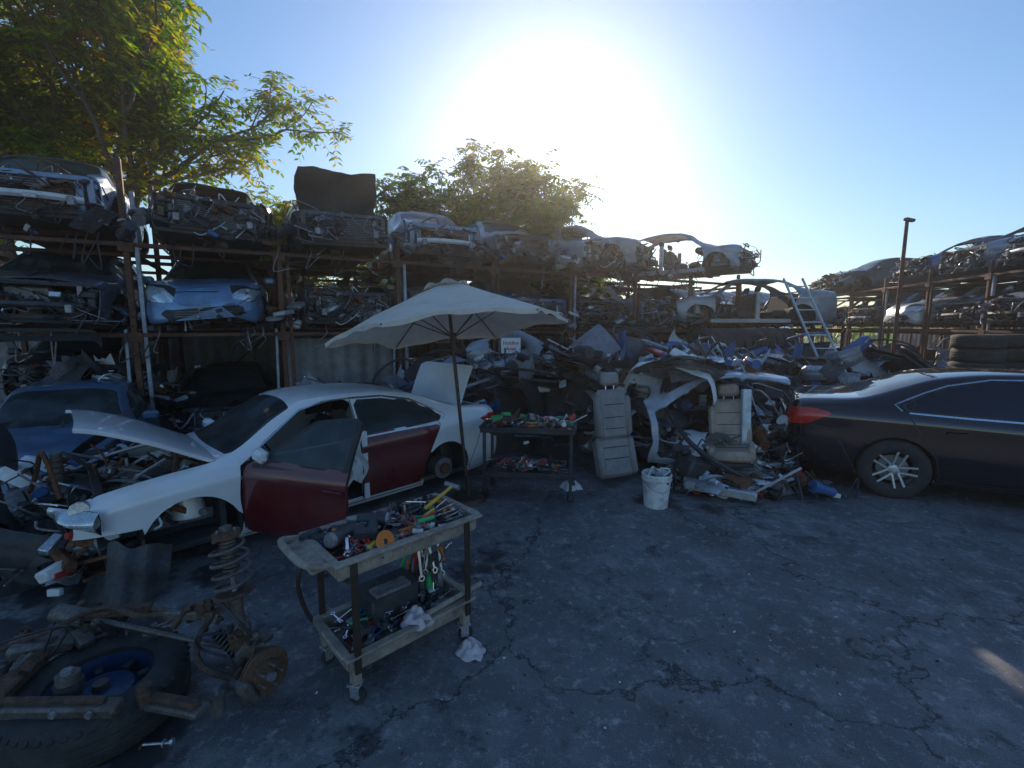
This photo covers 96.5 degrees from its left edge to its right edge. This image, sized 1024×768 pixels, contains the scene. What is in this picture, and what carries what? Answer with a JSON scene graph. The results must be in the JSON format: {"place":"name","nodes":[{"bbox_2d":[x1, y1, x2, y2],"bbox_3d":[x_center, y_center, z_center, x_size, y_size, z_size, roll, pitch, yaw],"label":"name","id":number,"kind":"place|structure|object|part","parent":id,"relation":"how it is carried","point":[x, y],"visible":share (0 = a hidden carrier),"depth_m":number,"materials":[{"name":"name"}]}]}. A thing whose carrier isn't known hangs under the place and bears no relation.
{"place":"outdoors","nodes":[
{"label":"outdoors","id":0,"kind":"place"},
{"bbox_2d":[0,333,1023,767],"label":"ground","id":1,"kind":"structure","parent":0,"point":[882,691],"depth_m":2.84,"materials":[{"name":"grey asphalt"}]},
{"bbox_2d":[0,451,132,587],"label":"suspension parts heap","id":2,"kind":"object","parent":1,"relation":"on","point":[18,549],"visible":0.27,"depth_m":3.30,"materials":[{"name":"paint"}]},
{"bbox_2d":[0,423,145,597],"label":"car parts pile","id":3,"kind":"object","parent":1,"relation":"on","point":[20,506],"visible":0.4,"depth_m":3.73,"materials":[{"name":"paint"}]},
{"bbox_2d":[0,379,159,491],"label":"blue scrap car","id":4,"kind":"object","parent":1,"relation":"on","point":[33,417],"visible":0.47,"depth_m":5.43,"materials":[{"name":"paint"}]},
{"bbox_2d":[0,629,190,767],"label":"spare wheel","id":5,"kind":"object","parent":1,"relation":"on","point":[122,665],"visible":0.66,"depth_m":2.18,"materials":[{"name":"rubber"}]},
{"bbox_2d":[58,408,139,461],"bbox_3d":[-4.506,0.895,5.045,1.855,1.138,2.034,-3,8,-19],"label":"car parts pile","id":6,"kind":"object","parent":1,"relation":"on","point":[84,446],"visible":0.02,"depth_m":4.74,"materials":[{"name":"paint"}]},
{"bbox_2d":[38,343,195,433],"bbox_3d":[-6.214,0.257,7.147,3.032,1.865,2.003,-4,8,-26],"label":"car parts pile","id":7,"kind":"object","parent":1,"relation":"on","point":[109,367],"visible":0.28,"depth_m":6.94,"materials":[{"name":"paint"}]},
{"bbox_2d":[79,541,172,606],"bbox_3d":[-2.719,1.324,3.203,0.570,0.440,0.237,-5,9,-35],"label":"wheel arch liner","id":8,"kind":"object","parent":1,"relation":"on","point":[139,574],"visible":0.94,"depth_m":3.21,"materials":[{"name":"plastic"}]},
{"bbox_2d":[121,337,165,395],"bbox_3d":[-6.183,0.084,7.726,0.518,1.770,0.126,-4,8,-28],"label":"corrugated metal fence","id":9,"kind":"object","parent":1,"relation":"on","point":[159,359],"visible":0.05,"depth_m":7.67,"materials":[{"name":"metal"}]},
{"bbox_2d":[0,524,287,719],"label":"strut and control arm assembly","id":10,"kind":"object","parent":1,"relation":"on","point":[254,671],"visible":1,"depth_m":2.34,"materials":[{"name":"metal"}]},
{"bbox_2d":[142,738,175,747],"bbox_3d":[-1.652,1.680,2.139,0.137,0.036,0.036,0,7,0],"label":"steel bolt","id":11,"kind":"object","parent":1,"relation":"on","point":[165,741],"visible":1,"depth_m":2.13,"materials":[{"name":"metal"}]},
{"bbox_2d":[0,0,353,263],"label":"ailanthus tree","id":12,"kind":"object","parent":1,"relation":"on","point":[130,89],"visible":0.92,"depth_m":10.26,"materials":[{"name":"green plant"}]},
{"bbox_2d":[162,361,283,433],"bbox_3d":[-5.573,0.169,8.995,1.940,1.236,4.331,-3,8,-32],"label":"scrap car","id":13,"kind":"object","parent":1,"relation":"on","point":[220,388],"visible":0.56,"depth_m":8.03,"materials":[{"name":"paint"}]},
{"bbox_2d":[34,361,495,596],"bbox_3d":[-1.941,0.662,4.749,2.790,1.500,4.508,7,10,45],"label":"white sedan","id":14,"kind":"object","parent":1,"relation":"on","point":[288,461],"visible":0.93,"depth_m":3.87,"materials":[{"name":"paint"}]},
{"bbox_3d":[-1.737,0.770,3.774,1.106,1.006,0.315,3,8,21],"label":"front door","id":15,"kind":"part","parent":14,"relation":"part of","materials":[{"name":"paint"}]},
{"bbox_2d":[240,185,333,305],"bbox_3d":[-7.595,-2.590,13.831,4.164,5.990,6.633,-6,10,-41],"label":"ailanthus tree","id":16,"kind":"object","parent":1,"relation":"on","point":[280,215],"visible":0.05,"depth_m":12.28,"materials":[{"name":"green plant"}]},
{"bbox_2d":[265,262,384,305],"bbox_3d":[-5.086,-1.778,14.218,6.995,4.486,4.602,-1,7,-11],"label":"deciduous tree","id":17,"kind":"object","parent":1,"relation":"on","point":[378,279],"visible":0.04,"depth_m":13.22,"materials":[{"name":"green plant"}]},
{"bbox_2d":[287,336,392,386],"bbox_3d":[-3.185,-0.030,8.619,1.958,1.770,0.126,-4,8,-28],"label":"corrugated metal fence","id":18,"kind":"object","parent":1,"relation":"on","point":[365,363],"visible":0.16,"depth_m":8.51,"materials":[{"name":"metal"}]},
{"bbox_2d":[0,313,685,404],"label":"corrugated metal fence","id":19,"kind":"object","parent":1,"relation":"on","point":[202,349],"visible":0.04,"depth_m":11.20,"materials":[{"name":"metal"}]},
{"bbox_2d":[295,371,414,389],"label":"car parts pile","id":20,"kind":"object","parent":1,"relation":"on","point":[309,379],"visible":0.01,"depth_m":7.17,"materials":[{"name":"paint"}]},
{"bbox_2d":[277,481,485,704],"bbox_3d":[-0.672,1.167,2.612,1.091,0.935,0.662,-7,10,-43],"label":"tool cart","id":21,"kind":"object","parent":1,"relation":"on","point":[376,619],"visible":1,"depth_m":2.61,"materials":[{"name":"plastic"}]},
{"bbox_2d":[396,357,444,374],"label":"scrap car","id":22,"kind":"object","parent":1,"relation":"on","point":[413,359],"visible":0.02,"depth_m":10.15,"materials":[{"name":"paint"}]},
{"bbox_2d":[0,157,845,420],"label":"steel storage rack","id":23,"kind":"object","parent":1,"relation":"on","point":[136,336],"visible":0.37,"depth_m":8.08,"materials":[{"name":"brown metal"}]},
{"bbox_2d":[0,328,131,398],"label":"scrap car","id":24,"kind":"object","parent":23,"relation":"on","point":[31,370],"visible":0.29,"depth_m":6.80,"materials":[{"name":"paint"}]},
{"bbox_2d":[0,155,149,253],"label":"scrap car","id":25,"kind":"object","parent":23,"relation":"on","point":[79,188],"visible":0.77,"depth_m":6.11,"materials":[{"name":"paint"}]},
{"bbox_2d":[0,252,160,329],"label":"scrap car","id":26,"kind":"object","parent":23,"relation":"on","point":[34,279],"visible":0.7,"depth_m":6.24,"materials":[{"name":"paint"}]},
{"bbox_2d":[143,261,274,328],"bbox_3d":[-5.474,-1.661,8.510,1.940,1.251,4.416,-5,9,-26],"label":"scrap car","id":27,"kind":"object","parent":23,"relation":"on","point":[180,294],"visible":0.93,"depth_m":6.94,"materials":[{"name":"paint"}]},
{"bbox_2d":[146,182,283,266],"bbox_3d":[-5.312,-2.885,8.240,1.743,1.194,4.274,-3,8,-32],"label":"scrap car","id":28,"kind":"object","parent":23,"relation":"on","point":[239,217],"visible":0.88,"depth_m":6.81,"materials":[{"name":"paint"}]},
{"bbox_2d":[278,168,392,267],"bbox_3d":[-3.673,-3.066,9.048,1.642,1.350,4.210,-6,9,-30],"label":"scrap car","id":29,"kind":"object","parent":23,"relation":"on","point":[348,197],"visible":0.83,"depth_m":7.68,"materials":[{"name":"paint"}]},
{"bbox_2d":[283,267,395,327],"bbox_3d":[-3.749,-1.779,9.491,1.742,1.214,4.274,-5,9,-32],"label":"scrap car","id":30,"kind":"object","parent":23,"relation":"on","point":[323,298],"visible":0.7,"depth_m":8.03,"materials":[{"name":"paint"}]},
{"bbox_2d":[376,273,447,307],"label":"scrap car","id":31,"kind":"object","parent":23,"relation":"on","point":[415,287],"visible":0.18,"depth_m":9.58,"materials":[{"name":"paint"}]},
{"bbox_2d":[370,211,483,273],"bbox_3d":[-2.062,-3.135,10.140,1.670,1.220,4.275,-4,8,-26],"label":"scrap car","id":32,"kind":"object","parent":23,"relation":"on","point":[440,232],"visible":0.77,"depth_m":8.66,"materials":[{"name":"paint"}]},
{"bbox_2d":[0,191,866,364],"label":"loose shelf parts","id":33,"kind":"object","parent":23,"relation":"on","point":[89,220],"visible":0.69,"depth_m":7.19,"materials":[{"name":"paint"}]},
{"bbox_2d":[445,221,560,277],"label":"scrap car","id":34,"kind":"object","parent":23,"relation":"on","point":[510,234],"visible":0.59,"depth_m":9.82,"materials":[{"name":"paint"}]},
{"bbox_2d":[501,338,520,354],"bbox_3d":[-0.021,0.056,8.085,0.340,1.735,0.044,-1,7,-6],"label":"holding area sign","id":35,"kind":"object","parent":23,"relation":"attached to","point":[511,345],"visible":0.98,"depth_m":7.97,"materials":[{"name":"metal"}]},
{"bbox_2d":[468,278,569,327],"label":"scrap car","id":36,"kind":"object","parent":23,"relation":"on","point":[518,290],"visible":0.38,"depth_m":10.15,"materials":[{"name":"paint"}]},
{"bbox_2d":[516,230,635,280],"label":"scrap car","id":37,"kind":"object","parent":23,"relation":"on","point":[593,253],"visible":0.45,"depth_m":10.19,"materials":[{"name":"paint"}]},
{"bbox_2d":[531,281,628,327],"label":"scrap car","id":38,"kind":"object","parent":23,"relation":"on","point":[591,302],"visible":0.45,"depth_m":10.80,"materials":[{"name":"paint"}]},
{"bbox_2d":[521,226,656,275],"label":"scrap car","id":39,"kind":"object","parent":23,"relation":"on","point":[636,250],"visible":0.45,"depth_m":10.42,"materials":[{"name":"paint"}]},
{"bbox_2d":[589,285,679,326],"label":"scrap car","id":40,"kind":"object","parent":23,"relation":"on","point":[651,303],"visible":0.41,"depth_m":11.76,"materials":[{"name":"paint"}]},
{"bbox_2d":[603,233,761,281],"bbox_3d":[4.488,-3.468,12.494,4.161,1.159,1.677,6,9,38],"label":"scrap car","id":41,"kind":"object","parent":23,"relation":"on","point":[718,260],"visible":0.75,"depth_m":11.64,"materials":[{"name":"paint"}]},
{"bbox_2d":[630,288,738,326],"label":"scrap car","id":42,"kind":"object","parent":23,"relation":"on","point":[669,295],"visible":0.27,"depth_m":12.85,"materials":[{"name":"paint"}]},
{"bbox_2d":[677,291,764,327],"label":"scrap car","id":43,"kind":"object","parent":23,"relation":"on","point":[727,295],"visible":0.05,"depth_m":13.99,"materials":[{"name":"paint"}]},
{"bbox_2d":[662,278,836,324],"bbox_3d":[6.130,-2.195,12.298,4.355,1.213,1.755,1,7,4],"label":"scrap car","id":44,"kind":"object","parent":23,"relation":"on","point":[779,308],"visible":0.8,"depth_m":11.73,"materials":[{"name":"paint"}]},
{"bbox_2d":[716,290,815,326],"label":"scrap car","id":45,"kind":"object","parent":23,"relation":"on","point":[765,296],"visible":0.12,"depth_m":14.87,"materials":[{"name":"paint"}]},
{"bbox_2d":[752,309,846,326],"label":"scrap car","id":46,"kind":"object","parent":23,"relation":"on","point":[839,313],"visible":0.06,"depth_m":15.35,"materials":[{"name":"paint"}]},
{"bbox_2d":[324,276,568,506],"bbox_3d":[-0.653,0.057,5.108,2.616,2.493,2.542,0,7,0],"label":"patio umbrella","id":47,"kind":"object","parent":1,"relation":"on","point":[452,310],"visible":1,"depth_m":5.05,"materials":[{"name":"fabric"}]},
{"bbox_2d":[372,330,563,455],"bbox_3d":[-0.278,0.157,7.675,4.668,2.245,2.758,-4,8,-29],"label":"car parts pile","id":48,"kind":"object","parent":1,"relation":"on","point":[494,383],"visible":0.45,"depth_m":7.23,"materials":[{"name":"paint"}]},
{"bbox_2d":[373,138,610,295],"bbox_3d":[0.130,-3.867,16.058,7.810,7.613,11.870,3,8,21],"label":"deciduous tree","id":49,"kind":"object","parent":1,"relation":"on","point":[513,196],"visible":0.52,"depth_m":12.54,"materials":[{"name":"green plant"}]},
{"bbox_2d":[479,408,586,502],"bbox_3d":[0.257,0.766,5.280,1.196,1.038,0.565,1,7,8],"label":"steel tool cart","id":50,"kind":"object","parent":1,"relation":"on","point":[516,467],"visible":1,"depth_m":5.14,"materials":[{"name":"black metal"}]},
{"bbox_2d":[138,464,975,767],"bbox_3d":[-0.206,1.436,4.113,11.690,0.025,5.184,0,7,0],"label":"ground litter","id":51,"kind":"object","parent":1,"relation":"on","point":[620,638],"visible":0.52,"depth_m":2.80,"materials":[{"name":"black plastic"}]},
{"bbox_2d":[560,480,582,491],"bbox_3d":[0.718,1.208,5.561,0.278,0.114,0.275,-3,8,-20],"label":"cloth rag","id":52,"kind":"object","parent":1,"relation":"on","point":[565,486],"visible":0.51,"depth_m":5.48,"materials":[{"name":"white fabric"}]},
{"bbox_2d":[514,324,672,461],"bbox_3d":[1.142,0.095,7.351,2.766,2.122,2.576,3,8,24],"label":"car parts pile","id":53,"kind":"object","parent":1,"relation":"on","point":[582,363],"visible":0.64,"depth_m":6.85,"materials":[{"name":"paint"}]},
{"bbox_2d":[582,277,631,296],"bbox_3d":[0.693,-2.575,18.070,8.267,5.302,5.439,1,7,8],"label":"deciduous tree","id":54,"kind":"object","parent":1,"relation":"on","point":[606,279],"visible":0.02,"depth_m":16.11,"materials":[{"name":"green plant"}]},
{"bbox_2d":[591,372,638,478],"bbox_3d":[1.255,0.515,5.794,0.560,1.308,0.333,-3,-10,-22],"label":"car seat","id":55,"kind":"object","parent":1,"relation":"on","point":[614,450],"visible":1,"depth_m":5.71,"materials":[{"name":"grey leather"}]},
{"bbox_2d":[641,466,672,509],"bbox_3d":[1.571,1.116,4.963,0.328,0.426,0.338,0,7,0],"label":"plastic bucket","id":56,"kind":"object","parent":1,"relation":"on","point":[656,485],"visible":1,"depth_m":4.87,"materials":[{"name":"plastic"}]},
{"bbox_2d":[612,326,795,440],"bbox_3d":[3.084,0.102,8.066,3.945,2.249,3.158,-3,8,-21],"label":"car parts pile","id":57,"kind":"object","parent":1,"relation":"on","point":[682,404],"visible":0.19,"depth_m":7.43,"materials":[{"name":"paint"}]},
{"bbox_2d":[626,370,791,468],"bbox_3d":[2.650,0.517,6.470,2.531,1.478,1.776,2,5,2],"label":"cut car cabin","id":58,"kind":"object","parent":1,"relation":"on","point":[654,414],"visible":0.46,"depth_m":5.87,"materials":[{"name":"metal"}]},
{"bbox_2d":[615,336,760,406],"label":"loose body panels","id":59,"kind":"object","parent":58,"relation":"on","point":[673,367],"visible":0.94,"depth_m":6.10,"materials":[{"name":"paint"}]},
{"bbox_2d":[637,409,791,473],"bbox_3d":[2.873,0.807,6.557,2.146,0.781,2.174,0,7,0],"label":"car parts pile","id":60,"kind":"object","parent":1,"relation":"on","point":[671,435],"visible":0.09,"depth_m":6.40,"materials":[{"name":"paint"}]},
{"bbox_2d":[690,328,798,352],"bbox_3d":[5.568,-0.381,10.868,3.078,1.893,0.676,-3,8,-22],"label":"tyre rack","id":61,"kind":"object","parent":1,"relation":"on","point":[746,337],"visible":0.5,"depth_m":10.46,"materials":[{"name":"metal"}]},
{"bbox_2d":[643,408,858,502],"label":"scrap drivetrain parts","id":62,"kind":"object","parent":1,"relation":"on","point":[693,469],"visible":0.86,"depth_m":5.41,"materials":[{"name":"paint"}]},
{"bbox_2d":[707,384,755,467],"bbox_3d":[2.732,0.496,5.741,0.532,0.898,0.768,-3,8,26],"label":"car seat","id":63,"kind":"object","parent":62,"relation":"on","point":[724,416],"visible":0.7,"depth_m":5.82,"materials":[{"name":"beige leather"}]},
{"bbox_2d":[735,339,866,419],"bbox_3d":[5.440,-0.016,9.698,3.722,1.963,3.333,-3,8,-25],"label":"car parts pile","id":64,"kind":"object","parent":1,"relation":"on","point":[805,366],"visible":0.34,"depth_m":8.78,"materials":[{"name":"paint"}]},
{"bbox_2d":[783,278,846,371],"bbox_3d":[6.350,-0.739,9.307,0.436,3.024,2.519,0,7,0],"label":"aluminium ladder","id":65,"kind":"object","parent":1,"relation":"on","point":[803,322],"visible":0.6,"depth_m":9.72,"materials":[{"name":"silver metal"}]},
{"bbox_2d":[782,325,893,345],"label":"distant trees","id":66,"kind":"object","parent":1,"relation":"on","point":[855,336],"depth_m":47.08,"materials":[{"name":"green plant"}]},
{"bbox_2d":[781,332,921,379],"bbox_3d":[7.826,-0.335,11.110,4.826,1.875,3.328,-3,8,-22],"label":"car parts pile","id":67,"kind":"object","parent":1,"relation":"on","point":[882,360],"visible":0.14,"depth_m":10.21,"materials":[{"name":"paint"}]},
{"bbox_2d":[779,366,1023,497],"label":"black sedan","id":68,"kind":"object","parent":1,"relation":"on","point":[955,427],"visible":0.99,"depth_m":5.10,"materials":[{"name":"paint"}]},
{"bbox_2d":[891,217,915,353],"bbox_3d":[8.757,-1.541,10.388,0.292,4.318,0.278,0,7,0],"label":"lamp post","id":69,"kind":"object","parent":1,"relation":"on","point":[907,220],"visible":0.57,"depth_m":10.28,"materials":[{"name":"metal"}]},
{"bbox_2d":[867,337,953,378],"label":"car parts pile","id":70,"kind":"object","parent":1,"relation":"on","point":[909,361],"visible":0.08,"depth_m":8.69,"materials":[{"name":"paint"}]},
{"bbox_2d":[799,260,1023,362],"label":"steel storage rack","id":71,"kind":"object","parent":1,"relation":"on","point":[925,331],"visible":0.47,"depth_m":12.41,"materials":[{"name":"brown metal"}]},
{"bbox_2d":[808,268,903,296],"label":"scrap car","id":72,"kind":"object","parent":71,"relation":"on","point":[813,285],"visible":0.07,"depth_m":18.77,"materials":[{"name":"paint"}]},
{"bbox_2d":[833,297,881,326],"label":"scrap car","id":73,"kind":"object","parent":71,"relation":"on","point":[860,300],"visible":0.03,"depth_m":19.00,"materials":[{"name":"paint"}]},
{"bbox_2d":[838,293,921,326],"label":"scrap car","id":74,"kind":"object","parent":71,"relation":"on","point":[846,310],"visible":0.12,"depth_m":16.87,"materials":[{"name":"paint"}]},
{"bbox_2d":[817,257,960,291],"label":"scrap car","id":75,"kind":"object","parent":71,"relation":"on","point":[871,275],"visible":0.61,"depth_m":16.19,"materials":[{"name":"paint"}]},
{"bbox_2d":[844,289,965,326],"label":"scrap car","id":76,"kind":"object","parent":71,"relation":"on","point":[868,315],"visible":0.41,"depth_m":14.73,"materials":[{"name":"paint"}]},
{"bbox_2d":[883,283,1005,327],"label":"scrap car","id":77,"kind":"object","parent":71,"relation":"on","point":[911,314],"visible":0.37,"depth_m":12.71,"materials":[{"name":"paint"}]},
{"bbox_2d":[889,235,1023,283],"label":"scrap car","id":78,"kind":"object","parent":71,"relation":"on","point":[916,269],"visible":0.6,"depth_m":12.79,"materials":[{"name":"paint"}]},
{"bbox_2d":[929,280,1023,327],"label":"scrap car","id":79,"kind":"object","parent":71,"relation":"on","point":[959,311],"visible":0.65,"depth_m":11.27,"materials":[{"name":"paint"}]},
{"bbox_2d":[936,227,1023,275],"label":"scrap car","id":80,"kind":"object","parent":71,"relation":"on","point":[971,260],"visible":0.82,"depth_m":10.96,"materials":[{"name":"paint"}]},
{"bbox_2d":[973,292,1023,326],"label":"scrap car","id":81,"kind":"object","parent":71,"relation":"on","point":[1004,309],"visible":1,"depth_m":9.58,"materials":[{"name":"paint"}]},
{"bbox_2d":[996,234,1023,265],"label":"scrap car","id":82,"kind":"object","parent":71,"relation":"on","point":[1013,252],"visible":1,"depth_m":9.64,"materials":[{"name":"paint"}]},
{"bbox_2d":[896,345,935,364],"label":"scrap car","id":83,"kind":"object","parent":1,"relation":"on","point":[929,356],"visible":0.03,"depth_m":13.24,"materials":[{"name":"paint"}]},
{"bbox_2d":[899,348,949,355],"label":"scrap car","id":84,"kind":"object","parent":1,"relation":"on","point":[932,351],"visible":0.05,"depth_m":14.57,"materials":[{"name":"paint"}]},
{"bbox_2d":[896,326,1023,348],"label":"corrugated metal fence","id":85,"kind":"object","parent":1,"relation":"on","point":[916,339],"visible":0.07,"depth_m":18.91,"materials":[{"name":"metal"}]},
{"bbox_2d":[947,334,1008,365],"bbox_3d":[7.703,0.075,7.669,0.734,1.806,0.762,0,7,0],"label":"tyre stack","id":86,"kind":"object","parent":1,"relation":"on","point":[977,350],"visible":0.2,"depth_m":7.34,"materials":[{"name":"rubber"}]},
{"bbox_2d":[993,334,1023,366],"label":"tyre stack","id":87,"kind":"object","parent":1,"relation":"on","point":[1014,348],"visible":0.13,"depth_m":7.59,"materials":[{"name":"rubber"}]},
{"bbox_2d":[0,0,1023,327],"label":"sky","id":88,"kind":"structure","parent":0,"point":[805,134],"materials":[{"name":"blue"}]},
{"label":"scrap car","id":89,"kind":"object","parent":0,"visible":0},
{"bbox_2d":[648,325,682,342],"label":"scrap car","id":90,"kind":"object","parent":89,"relation":"on","point":[656,336],"visible":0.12,"depth_m":17.78,"materials":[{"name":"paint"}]}
]}

